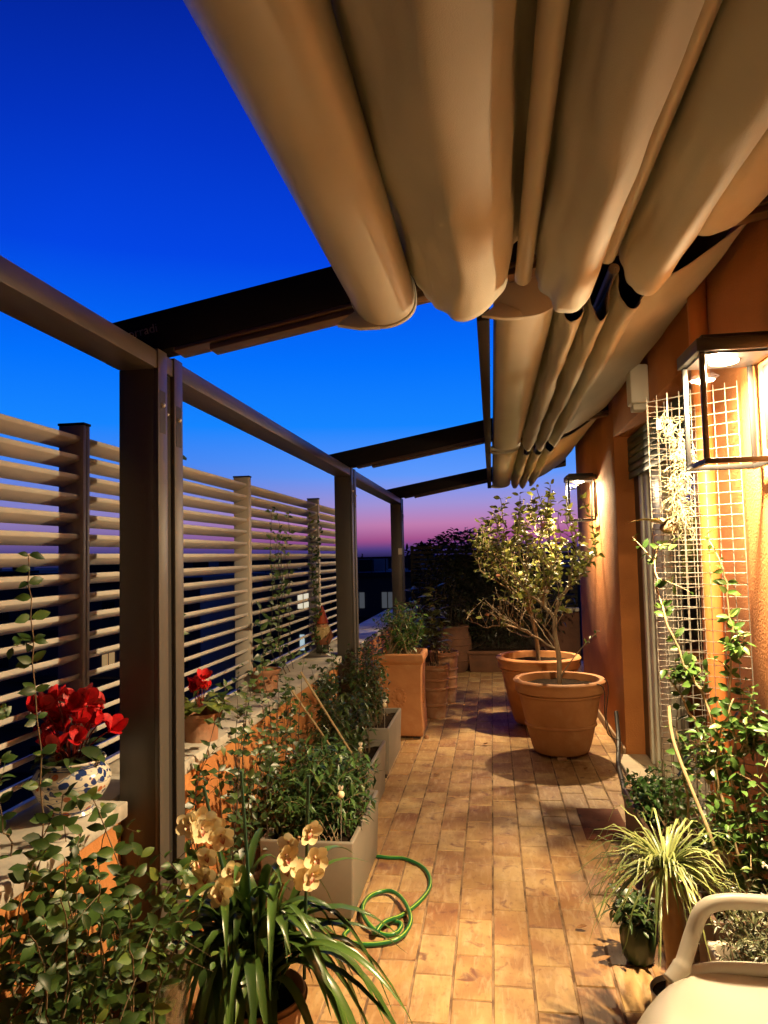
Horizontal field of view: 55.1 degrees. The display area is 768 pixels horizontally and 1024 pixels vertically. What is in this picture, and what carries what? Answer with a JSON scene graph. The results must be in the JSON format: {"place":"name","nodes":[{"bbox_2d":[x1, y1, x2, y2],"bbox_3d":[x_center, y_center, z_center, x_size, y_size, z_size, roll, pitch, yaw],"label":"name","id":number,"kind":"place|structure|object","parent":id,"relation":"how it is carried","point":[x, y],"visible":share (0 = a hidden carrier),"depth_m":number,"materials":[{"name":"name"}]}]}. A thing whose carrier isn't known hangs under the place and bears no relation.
{"place":"outdoors","nodes":[
{"label":"outdoors","id":0,"kind":"place"},
{"bbox_2d":[0,567,57,576],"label":"apartment building","id":1,"kind":"structure","parent":0,"point":[8,573],"depth_m":76.83,"materials":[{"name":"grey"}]},
{"bbox_2d":[25,572,57,575],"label":"apartment building","id":2,"kind":"structure","parent":0,"point":[50,573],"depth_m":68.13,"materials":[{"name":"grey"}]},
{"bbox_2d":[0,562,270,812],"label":"apartment building","id":3,"kind":"structure","parent":0,"point":[14,730],"depth_m":48.14,"materials":[{"name":"grey"}]},
{"bbox_2d":[0,657,7,667],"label":"window","id":4,"kind":"structure","parent":3,"relation":"in","point":[5,660],"depth_m":48.59,"materials":[{"name":"grey"}]},
{"bbox_2d":[0,612,8,620],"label":"window","id":5,"kind":"structure","parent":3,"relation":"in","point":[6,614],"depth_m":48.78,"materials":[{"name":"grey"}]},
{"bbox_2d":[30,746,42,763],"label":"window","id":6,"kind":"structure","parent":3,"relation":"in","point":[32,748],"depth_m":47.95,"materials":[{"name":"grey"}]},
{"bbox_2d":[31,650,42,664],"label":"window","id":7,"kind":"structure","parent":3,"relation":"in","point":[41,660],"depth_m":48.30,"materials":[{"name":"grey"}]},
{"bbox_2d":[102,601,114,619],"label":"window","id":8,"kind":"structure","parent":3,"relation":"in","point":[104,604],"depth_m":47.77,"materials":[{"name":"grey"}]},
{"bbox_2d":[102,652,114,666],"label":"window","id":9,"kind":"structure","parent":3,"relation":"in","point":[111,655],"depth_m":47.57,"materials":[{"name":"brown"}]},
{"bbox_2d":[102,698,114,715],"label":"window","id":10,"kind":"structure","parent":3,"relation":"in","point":[112,708],"depth_m":47.36,"materials":[{"name":"grey"}]},
{"bbox_2d":[102,747,114,757],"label":"window","id":11,"kind":"structure","parent":3,"relation":"in","point":[111,749],"depth_m":47.20,"materials":[{"name":"grey"}]},
{"bbox_2d":[184,649,187,667],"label":"window","id":12,"kind":"structure","parent":3,"relation":"in","point":[185,650],"depth_m":46.81,"materials":[{"name":"grey"}]},
{"bbox_2d":[0,0,578,568],"label":"sky","id":13,"kind":"structure","parent":0,"point":[135,179],"materials":[{"name":"blue"}]},
{"bbox_2d":[2,555,582,645],"bbox_3d":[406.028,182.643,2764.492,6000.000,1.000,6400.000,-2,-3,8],"label":"city ground","id":14,"kind":"structure","parent":0,"point":[507,562],"depth_m":3287.16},
{"bbox_2d":[184,553,469,572],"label":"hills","id":15,"kind":"structure","parent":0,"point":[221,563],"depth_m":184.80,"materials":[{"name":"grey"}]},
{"bbox_2d":[257,554,448,666],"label":"apartment building","id":16,"kind":"structure","parent":0,"point":[374,587],"depth_m":55.14,"materials":[{"name":"grey"}]},
{"bbox_2d":[270,593,280,606],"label":"window","id":17,"kind":"structure","parent":16,"relation":"in","point":[279,600],"depth_m":55.82,"materials":[{"name":"grey"}]},
{"bbox_2d":[298,593,308,608],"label":"window","id":18,"kind":"structure","parent":16,"relation":"in","point":[300,597],"depth_m":55.36,"materials":[{"name":"beige"}]},
{"bbox_2d":[325,593,335,607],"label":"window","id":19,"kind":"structure","parent":16,"relation":"in","point":[333,597],"depth_m":54.89,"materials":[{"name":"grey"}]},
{"bbox_2d":[358,592,364,607],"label":"window","id":20,"kind":"structure","parent":16,"relation":"in","point":[361,594],"depth_m":54.40,"materials":[{"name":"grey"}]},
{"bbox_2d":[382,592,392,607],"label":"window","id":21,"kind":"structure","parent":16,"relation":"in","point":[384,594],"depth_m":53.99,"materials":[{"name":"grey"}]},
{"bbox_2d":[180,661,699,1023],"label":"floor","id":22,"kind":"structure","parent":0,"point":[431,992],"depth_m":3.56,"materials":[{"name":"tile"}]},
{"bbox_2d":[166,1018,206,1023],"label":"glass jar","id":23,"kind":"object","parent":22,"relation":"on","point":[177,1021],"visible":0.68,"depth_m":2.12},
{"bbox_2d":[244,968,307,1023],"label":"orchid pot","id":24,"kind":"object","parent":22,"relation":"on","point":[288,1011],"visible":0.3,"depth_m":2.33,"materials":[{"name":"ceramic"}]},
{"bbox_2d":[105,806,412,1023],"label":"cymbidium orchid","id":25,"kind":"object","parent":24,"relation":"in","point":[251,959],"visible":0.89,"depth_m":2.23,"materials":[{"name":"green plant"}]},
{"bbox_2d":[202,785,233,909],"bbox_3d":[-0.506,1.181,2.356,0.144,0.612,0.010,0,-4,-18],"label":"plant stake","id":26,"kind":"object","parent":25,"relation":"in","point":[218,852],"visible":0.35,"depth_m":2.35,"materials":[{"name":"green"}]},
{"bbox_2d":[239,770,250,914],"bbox_3d":[-0.433,1.153,2.346,0.010,0.661,0.074,-3,-4,27],"label":"plant stake","id":27,"kind":"object","parent":25,"relation":"in","point":[244,827],"visible":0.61,"depth_m":2.34,"materials":[{"name":"green"}]},
{"bbox_2d":[303,775,309,979],"bbox_3d":[-0.245,1.153,2.319,0.011,0.651,0.083,0,-4,-25],"label":"plant stake","id":28,"kind":"object","parent":24,"relation":"in","point":[306,848],"visible":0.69,"depth_m":2.31,"materials":[{"name":"green"}]},
{"bbox_2d":[259,790,377,920],"bbox_3d":[-0.287,1.645,3.577,0.424,0.359,0.729,-2,-3,8],"label":"box planter","id":29,"kind":"object","parent":22,"relation":"on","point":[344,881],"visible":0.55,"depth_m":3.24,"materials":[{"name":"concrete"}]},
{"bbox_2d":[263,725,381,840],"bbox_3d":[-0.314,1.338,3.594,0.605,0.526,0.848,-2,-3,8],"label":"leafy bush","id":30,"kind":"object","parent":29,"relation":"in","point":[328,806],"visible":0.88,"depth_m":3.45,"materials":[{"name":"green plant"}]},
{"bbox_2d":[337,785,344,798],"bbox_3d":[-0.189,1.357,3.260,0.033,0.292,0.033,-2,-3,8],"label":"globe stake","id":31,"kind":"object","parent":29,"relation":"on","point":[340,794],"visible":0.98,"depth_m":3.26,"materials":[{"name":"silver metal"}]},
{"bbox_2d":[301,740,385,803],"bbox_3d":[-0.246,1.708,4.636,0.424,0.359,0.729,-2,-3,8],"label":"box planter","id":32,"kind":"object","parent":22,"relation":"on","point":[378,749],"visible":0.24,"depth_m":4.76,"materials":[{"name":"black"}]},
{"bbox_2d":[289,686,336,754],"bbox_3d":[-0.373,1.280,4.299,0.364,0.546,0.011,0,-4,-13],"label":"bamboo cane","id":33,"kind":"object","parent":32,"relation":"in","point":[308,714],"visible":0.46,"depth_m":4.29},
{"bbox_2d":[300,671,363,770],"bbox_3d":[-0.301,1.245,4.336,0.382,0.617,0.014,-1,-3,-1],"label":"bamboo cane","id":34,"kind":"object","parent":32,"relation":"in","point":[323,708],"visible":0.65,"depth_m":4.33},
{"bbox_2d":[303,680,376,766],"bbox_3d":[-0.287,1.355,4.683,0.480,0.543,0.738,-2,-3,8],"label":"leafy bush","id":35,"kind":"object","parent":32,"relation":"in","point":[346,726],"visible":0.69,"depth_m":4.65,"materials":[{"name":"plant"}]},
{"bbox_2d":[316,854,431,946],"bbox_3d":[-0.109,1.761,3.482,0.653,0.111,0.913,-2,-3,8],"label":"garden hose","id":36,"kind":"object","parent":22,"relation":"on","point":[394,919],"visible":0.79,"depth_m":3.22,"materials":[{"name":"green"}]},
{"bbox_2d":[355,708,400,777],"bbox_3d":[-0.117,1.768,5.686,0.424,0.359,0.729,-2,-3,8],"label":"box planter","id":37,"kind":"object","parent":22,"relation":"on","point":[390,733],"visible":0.38,"depth_m":5.53,"materials":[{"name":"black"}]},
{"bbox_2d":[337,633,390,727],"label":"leafy bush","id":38,"kind":"object","parent":37,"relation":"on","point":[366,682],"visible":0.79,"depth_m":5.66,"materials":[{"name":"plant"}]},
{"bbox_2d":[0,195,767,1023],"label":"pergola","id":39,"kind":"object","parent":22,"relation":"on","point":[158,383],"visible":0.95,"depth_m":2.58,"materials":[{"name":"black metal"}]},
{"bbox_2d":[372,648,427,737],"bbox_3d":[0.159,1.632,6.676,0.462,0.737,0.472,-2,-3,8],"label":"square terracotta pot","id":40,"kind":"object","parent":22,"relation":"on","point":[406,685],"visible":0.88,"depth_m":6.47,"materials":[{"name":"ceramic"}]},
{"bbox_2d":[371,598,427,653],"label":"potted shrub","id":41,"kind":"object","parent":40,"relation":"on","point":[395,633],"visible":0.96,"depth_m":6.68,"materials":[{"name":"plant"}]},
{"bbox_2d":[409,550,460,661],"bbox_3d":[0.735,1.354,10.524,0.748,1.634,0.515,-2,-3,8],"label":"dark shrub","id":42,"kind":"object","parent":22,"relation":"on","point":[424,602],"visible":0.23,"depth_m":10.49,"materials":[{"name":"green plant"}]},
{"bbox_2d":[425,662,449,718],"bbox_3d":[0.508,1.772,7.316,0.313,0.519,0.313,-2,-3,8],"label":"terracotta pot","id":43,"kind":"object","parent":22,"relation":"on","point":[436,684],"visible":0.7,"depth_m":7.20,"materials":[{"name":"ceramic"}]},
{"bbox_2d":[396,583,451,665],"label":"leaved plant","id":44,"kind":"object","parent":43,"relation":"on","point":[438,626],"visible":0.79,"depth_m":7.35,"materials":[{"name":"green plant"}]},
{"bbox_2d":[428,649,458,703],"bbox_3d":[0.656,1.798,8.052,0.341,0.549,0.341,-2,-3,8],"label":"terracotta pot","id":45,"kind":"object","parent":22,"relation":"on","point":[450,658],"visible":0.58,"depth_m":7.94,"materials":[{"name":"ceramic"}]},
{"bbox_2d":[437,635,453,652],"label":"plant","id":46,"kind":"object","parent":45,"relation":"on","point":[447,649],"visible":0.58,"depth_m":8.09,"materials":[{"name":"green plant"}]},
{"bbox_2d":[437,624,471,672],"bbox_3d":[0.967,1.881,10.178,0.512,0.625,0.512,-2,-3,8],"label":"terracotta urn","id":47,"kind":"object","parent":22,"relation":"on","point":[461,643],"visible":0.59,"depth_m":9.98,"materials":[{"name":"ceramic"}]},
{"bbox_2d":[433,576,471,626],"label":"urn plant","id":48,"kind":"object","parent":47,"relation":"in","point":[454,621],"visible":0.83,"depth_m":10.19,"materials":[{"name":"green plant"}]},
{"bbox_2d":[467,647,546,671],"bbox_3d":[1.688,2.023,10.104,1.080,0.299,0.420,-2,-3,8],"label":"terracotta trough","id":49,"kind":"object","parent":22,"relation":"on","point":[483,660],"visible":0.45,"depth_m":9.97,"materials":[{"name":"ceramic"}]},
{"bbox_2d":[469,611,542,648],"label":"trough shrub","id":50,"kind":"object","parent":49,"relation":"in","point":[493,638],"visible":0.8,"depth_m":10.09,"materials":[{"name":"green plant"}]},
{"bbox_2d":[447,557,577,648],"bbox_3d":[1.770,1.261,10.296,1.844,1.304,0.520,-2,-3,8],"label":"dark shrub","id":51,"kind":"object","parent":49,"relation":"in","point":[488,608],"visible":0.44,"depth_m":10.21,"materials":[{"name":"green plant"}]},
{"bbox_2d":[496,650,580,724],"bbox_3d":[1.456,1.665,6.899,0.786,0.639,0.786,-2,-3,8],"label":"terracotta pot","id":52,"kind":"object","parent":22,"relation":"on","point":[512,665],"visible":0.56,"depth_m":6.75,"materials":[{"name":"ceramic"}]},
{"bbox_2d":[464,491,568,660],"bbox_3d":[1.293,0.622,7.174,1.035,1.644,0.850,-2,-3,8],"label":"camellia tree","id":53,"kind":"object","parent":52,"relation":"on","point":[492,568],"visible":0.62,"depth_m":7.05,"materials":[{"name":"green plant"}]},
{"bbox_2d":[513,671,605,760],"bbox_3d":[1.407,1.625,5.876,0.726,0.599,0.726,-2,-3,8],"label":"terracotta pot","id":54,"kind":"object","parent":22,"relation":"on","point":[560,722],"visible":0.99,"depth_m":5.64,"materials":[{"name":"ceramic"}]},
{"bbox_2d":[482,479,604,684],"bbox_3d":[1.298,0.567,5.992,0.995,1.694,0.726,-2,-3,8],"label":"camellia tree","id":55,"kind":"object","parent":54,"relation":"on","point":[579,571],"visible":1,"depth_m":5.94,"materials":[{"name":"green plant"}]},
{"bbox_2d":[597,679,626,775],"bbox_3d":[1.650,1.581,5.400,0.224,0.588,0.724,-2,-3,8],"label":"power cable","id":56,"kind":"object","parent":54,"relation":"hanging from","point":[611,736],"visible":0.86,"depth_m":5.62,"materials":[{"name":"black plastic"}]},
{"bbox_2d":[576,808,626,840],"bbox_3d":[1.284,1.826,4.314,0.250,0.008,0.500,-2,-3,8],"label":"rust plate","id":57,"kind":"object","parent":22,"relation":"on","point":[597,820],"visible":0.8,"depth_m":4.31,"materials":[{"name":"metal"}]},
{"bbox_2d":[614,711,626,797],"bbox_3d":[1.660,1.714,5.081,0.097,0.310,1.818,-2,-4,12],"label":"black hose","id":58,"kind":"object","parent":22,"relation":"on","point":[618,753],"visible":0.66,"depth_m":5.58,"materials":[{"name":"black"}]},
{"bbox_2d":[620,918,656,967],"bbox_3d":[0.995,1.679,2.876,0.141,0.149,0.134,-2,-3,8],"label":"green pot","id":59,"kind":"object","parent":22,"relation":"on","point":[639,950],"visible":0.69,"depth_m":2.82,"materials":[{"name":"ceramic"}]},
{"bbox_2d":[600,883,658,939],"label":"pot succulent","id":60,"kind":"object","parent":59,"relation":"in","point":[640,920],"visible":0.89,"depth_m":2.85,"materials":[{"name":"plant"}]},
{"bbox_2d":[621,754,663,788],"bbox_3d":[1.828,1.817,4.548,0.400,0.030,2.272,-2,-3,8],"label":"door sill","id":61,"kind":"structure","parent":22,"relation":"on","point":[635,763],"depth_m":5.40,"materials":[{"name":"stone"}]},
{"bbox_2d":[575,219,767,892],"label":"house wall","id":62,"kind":"structure","parent":22,"relation":"on","point":[737,287],"depth_m":3.55,"materials":[{"name":"paint"}]},
{"bbox_2d":[183,0,767,330],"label":"retractable awning","id":63,"kind":"object","parent":62,"relation":"attached to","point":[446,154],"visible":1,"depth_m":1.42,"materials":[{"name":"fabric"}]},
{"bbox_2d":[491,419,595,488],"bbox_3d":[1.582,-0.609,7.688,0.984,0.491,3.242,-2,-3,8],"label":"retractable awning","id":64,"kind":"object","parent":62,"relation":"attached to","point":[520,466],"visible":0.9,"depth_m":7.21,"materials":[{"name":"fabric"}]},
{"bbox_2d":[564,473,597,521],"bbox_3d":[1.840,-0.133,6.875,0.279,0.439,0.268,-2,-3,8],"label":"wall lantern","id":65,"kind":"object","parent":62,"relation":"attached to","point":[579,478],"depth_m":6.77,"materials":[{"name":"black"}]},
{"bbox_2d":[482,224,746,450],"bbox_3d":[1.076,-0.804,4.235,0.984,0.495,3.412,-2,-3,8],"label":"retractable awning","id":66,"kind":"object","parent":62,"relation":"attached to","point":[556,376],"visible":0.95,"depth_m":3.20,"materials":[{"name":"fabric"}]},
{"bbox_2d":[626,364,648,412],"bbox_3d":[1.571,-0.763,4.561,0.109,0.280,0.140,-2,-3,8],"label":"junction box","id":67,"kind":"object","parent":62,"relation":"attached to","point":[637,384],"visible":0.82,"depth_m":4.50,"materials":[{"name":"beige"}]},
{"bbox_2d":[627,385,711,825],"bbox_3d":[1.847,0.575,4.617,0.125,2.445,2.277,-2,-3,8],"label":"terrace door","id":68,"kind":"structure","parent":62,"relation":"attached to","point":[638,458],"depth_m":4.91,"materials":[{"name":"silver metal"}]},
{"bbox_2d":[687,278,734,886],"bbox_3d":[1.421,0.037,3.231,0.085,3.350,0.085,-2,-3,8],"label":"downpipe","id":69,"kind":"object","parent":62,"relation":"attached to","point":[697,313],"visible":0.37,"depth_m":3.20,"materials":[{"name":"metal"}]},
{"bbox_2d":[677,331,767,470],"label":"wall lantern","id":70,"kind":"object","parent":62,"relation":"attached to","point":[703,353],"depth_m":2.53,"materials":[{"name":"black"}]},
{"bbox_2d":[623,789,731,917],"bbox_3d":[1.371,1.616,3.498,0.299,0.326,0.849,-2,-3,8],"label":"box planter","id":71,"kind":"object","parent":22,"relation":"on","point":[632,824],"visible":0.17,"depth_m":3.41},
{"bbox_2d":[620,760,700,836],"bbox_3d":[1.361,1.403,3.658,0.377,0.268,0.593,-2,-3,8],"label":"herb clump","id":72,"kind":"object","parent":71,"relation":"in","point":[649,796],"visible":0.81,"depth_m":3.55,"materials":[{"name":"plant"}]},
{"bbox_2d":[637,893,767,1023],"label":"garden chair","id":73,"kind":"object","parent":22,"relation":"on","point":[723,992],"visible":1,"depth_m":1.94,"materials":[{"name":"beige plastic"}]},
{"bbox_2d":[646,380,761,950],"bbox_3d":[1.258,0.619,2.966,0.263,2.225,0.403,-1,-3,0],"label":"wire trellis","id":74,"kind":"object","parent":22,"relation":"on","point":[695,576],"visible":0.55,"depth_m":3.00,"materials":[{"name":"white metal"}]},
{"bbox_2d":[630,517,686,533],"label":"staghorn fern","id":75,"kind":"object","parent":74,"relation":"attached to","point":[665,528],"visible":0.85,"depth_m":2.99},
{"bbox_2d":[653,392,697,542],"bbox_3d":[1.183,-0.182,2.955,0.167,0.614,0.152,-3,-4,30],"label":"hanging moss","id":76,"kind":"object","parent":74,"relation":"hanging from","point":[679,504],"visible":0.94,"depth_m":2.96,"materials":[{"name":"plant"}]},
{"bbox_2d":[660,626,767,883],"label":"jasmine thicket","id":77,"kind":"object","parent":74,"relation":"attached to","point":[739,650],"visible":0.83,"depth_m":2.68,"materials":[{"name":"plant"}]},
{"bbox_2d":[694,891,767,962],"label":"box planter","id":78,"kind":"object","parent":22,"relation":"on","point":[710,935],"visible":0.22,"depth_m":2.57,"materials":[{"name":"ceramic"}]},
{"bbox_2d":[632,530,767,916],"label":"jasmine","id":79,"kind":"object","parent":78,"relation":"in","point":[718,759],"visible":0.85,"depth_m":2.73,"materials":[{"name":"plant"}]},
{"bbox_2d":[667,706,720,861],"bbox_3d":[1.130,0.990,2.709,0.032,0.505,0.238,0,-4,-19],"label":"dry cane","id":80,"kind":"object","parent":79,"relation":"attached to","point":[702,815],"visible":0.87,"depth_m":2.71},
{"bbox_2d":[707,941,766,961],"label":"box planter","id":81,"kind":"object","parent":22,"relation":"on","point":[715,952],"visible":0.21,"depth_m":2.42,"materials":[{"name":"ceramic"}]},
{"bbox_2d":[706,861,767,977],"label":"rosemary","id":82,"kind":"object","parent":81,"relation":"in","point":[756,944],"visible":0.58,"depth_m":2.24,"materials":[{"name":"green"}]},
{"bbox_2d":[185,667,699,1023],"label":"floor base","id":83,"kind":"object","parent":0,"point":[493,986],"visible":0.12,"depth_m":3.47,"materials":[{"name":"tile"}]},
{"bbox_2d":[0,609,409,1023],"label":"parapet wall","id":84,"kind":"structure","parent":83,"relation":"on","point":[20,825],"depth_m":3.18,"materials":[{"name":"paint"}]},
{"bbox_2d":[0,413,79,814],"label":"slatted screen","id":85,"kind":"object","parent":84,"relation":"on","point":[21,429],"visible":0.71,"depth_m":2.44,"materials":[{"name":"beige wood"}]},
{"bbox_2d":[32,749,111,818],"bbox_3d":[-1.001,0.877,2.359,0.240,0.177,0.240,-2,-3,8],"label":"majolica pot","id":86,"kind":"object","parent":84,"relation":"on","point":[86,777],"visible":0.56,"depth_m":2.28,"materials":[{"name":"white"}]},
{"bbox_2d":[26,683,128,775],"bbox_3d":[-1.011,0.685,2.366,0.343,0.285,0.226,-2,-3,8],"label":"cyclamen","id":87,"kind":"object","parent":86,"relation":"on","point":[89,717],"visible":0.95,"depth_m":2.32,"materials":[{"name":"red"}]},
{"bbox_2d":[58,422,248,763],"bbox_3d":[-0.999,0.381,3.562,0.130,1.314,1.870,-2,-3,8],"label":"slatted screen","id":88,"kind":"object","parent":84,"relation":"on","point":[85,466],"visible":0.59,"depth_m":2.90,"materials":[{"name":"beige wood"}]},
{"bbox_2d":[196,763,203,930],"bbox_3d":[-0.777,1.430,3.120,0.028,0.736,0.032,-2,-3,8],"label":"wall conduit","id":89,"kind":"object","parent":84,"relation":"attached to","point":[200,783],"depth_m":3.12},
{"bbox_2d":[184,707,222,742],"bbox_3d":[-0.821,0.958,3.305,0.192,0.124,0.192,-2,-3,8],"label":"clay pot","id":90,"kind":"object","parent":84,"relation":"on","point":[198,728],"visible":0.77,"depth_m":3.24,"materials":[{"name":"ceramic"}]},
{"bbox_2d":[184,668,238,722],"bbox_3d":[-0.825,0.828,3.331,0.342,0.259,0.333,-2,-3,8],"label":"cyclamen","id":91,"kind":"object","parent":90,"relation":"in","point":[196,682],"visible":0.81,"depth_m":3.26,"materials":[{"name":"red"}]},
{"bbox_2d":[185,637,320,921],"bbox_3d":[-0.566,1.136,3.530,0.389,0.996,1.738,-2,-3,8],"label":"wall vine","id":92,"kind":"object","parent":84,"relation":"attached to","point":[268,751],"depth_m":3.36,"materials":[{"name":"green plant"}]},
{"bbox_2d":[248,667,280,692],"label":"relief pot","id":93,"kind":"object","parent":84,"relation":"on","point":[270,684],"visible":0.74,"depth_m":4.40,"materials":[{"name":"ceramic"}]},
{"bbox_2d":[253,601,272,670],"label":"pot seedling","id":94,"kind":"object","parent":93,"relation":"on","point":[264,625],"visible":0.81,"depth_m":4.46,"materials":[{"name":"green"}]},
{"bbox_2d":[233,476,318,692],"bbox_3d":[-0.731,0.485,5.389,0.130,1.314,1.870,-2,-3,8],"label":"slatted screen","id":95,"kind":"object","parent":84,"relation":"on","point":[249,490],"visible":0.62,"depth_m":4.89,"materials":[{"name":"beige wood"}]},
{"bbox_2d":[264,507,295,677],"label":"screen vine","id":96,"kind":"object","parent":95,"relation":"attached to","point":[277,574],"visible":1,"depth_m":5.01,"materials":[{"name":"green"}]},
{"bbox_2d":[306,512,324,654],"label":"screen vine","id":97,"kind":"object","parent":95,"relation":"attached to","point":[315,609],"visible":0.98,"depth_m":5.99,"materials":[{"name":"green"}]},
{"bbox_2d":[307,498,336,652],"bbox_3d":[-0.466,0.588,7.197,0.130,1.314,1.870,-2,-3,8],"label":"slatted screen","id":98,"kind":"object","parent":84,"relation":"on","point":[318,508],"visible":0.31,"depth_m":6.57,"materials":[{"name":"beige"}]},
{"bbox_2d":[310,605,333,653],"bbox_3d":[-0.521,0.985,6.185,0.201,0.401,0.142,-2,-3,8],"label":"garden gnome","id":99,"kind":"object","parent":84,"relation":"on","point":[322,626],"visible":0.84,"depth_m":6.15,"materials":[{"name":"brown"}]},
{"bbox_2d":[308,635,347,731],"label":"wall vine","id":100,"kind":"object","parent":84,"relation":"attached to","point":[323,681],"depth_m":5.20,"materials":[{"name":"green"}]},
{"bbox_2d":[409,607,580,665],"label":"end parapet","id":101,"kind":"structure","parent":83,"relation":"on","point":[569,639],"depth_m":10.46,"materials":[{"name":"paint"}]},
{"bbox_2d":[410,542,577,608],"bbox_3d":[1.594,0.937,10.790,2.405,0.944,0.085,-2,-3,8],"label":"end screen","id":102,"kind":"object","parent":101,"relation":"on","point":[413,566],"visible":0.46,"depth_m":10.86,"materials":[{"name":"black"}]},
{"bbox_2d":[404,527,512,559],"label":"silhouette shrub","id":103,"kind":"object","parent":102,"relation":"attached to","point":[447,541],"visible":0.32,"depth_m":11.13,"materials":[{"name":"green plant"}]},
{"bbox_2d":[405,557,582,660],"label":"apartment building","id":104,"kind":"structure","parent":0,"point":[579,599],"depth_m":85.27,"materials":[{"name":"grey"}]},
{"bbox_2d":[649,975,665,1001],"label":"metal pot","id":105,"kind":"object","parent":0,"point":[657,986],"visible":0.22,"depth_m":2.45,"materials":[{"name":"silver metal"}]},
{"bbox_2d":[567,805,764,986],"bbox_3d":[0.939,1.325,2.455,0.591,0.575,0.637,-1,-3,-2],"label":"spider plant","id":106,"kind":"object","parent":105,"relation":"in","point":[664,862],"visible":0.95,"depth_m":2.41,"materials":[{"name":"green plant"}]},
{"bbox_3d":[-0.851,1.539,1.606,0.424,0.359,0.729,-2,-3,8],"label":"box planter","id":107,"kind":"object","parent":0,"visible":0},
{"bbox_2d":[0,551,218,1023],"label":"climbing vine","id":108,"kind":"object","parent":107,"relation":"in","point":[64,992],"visible":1,"depth_m":1.92,"materials":[{"name":"green plant"}]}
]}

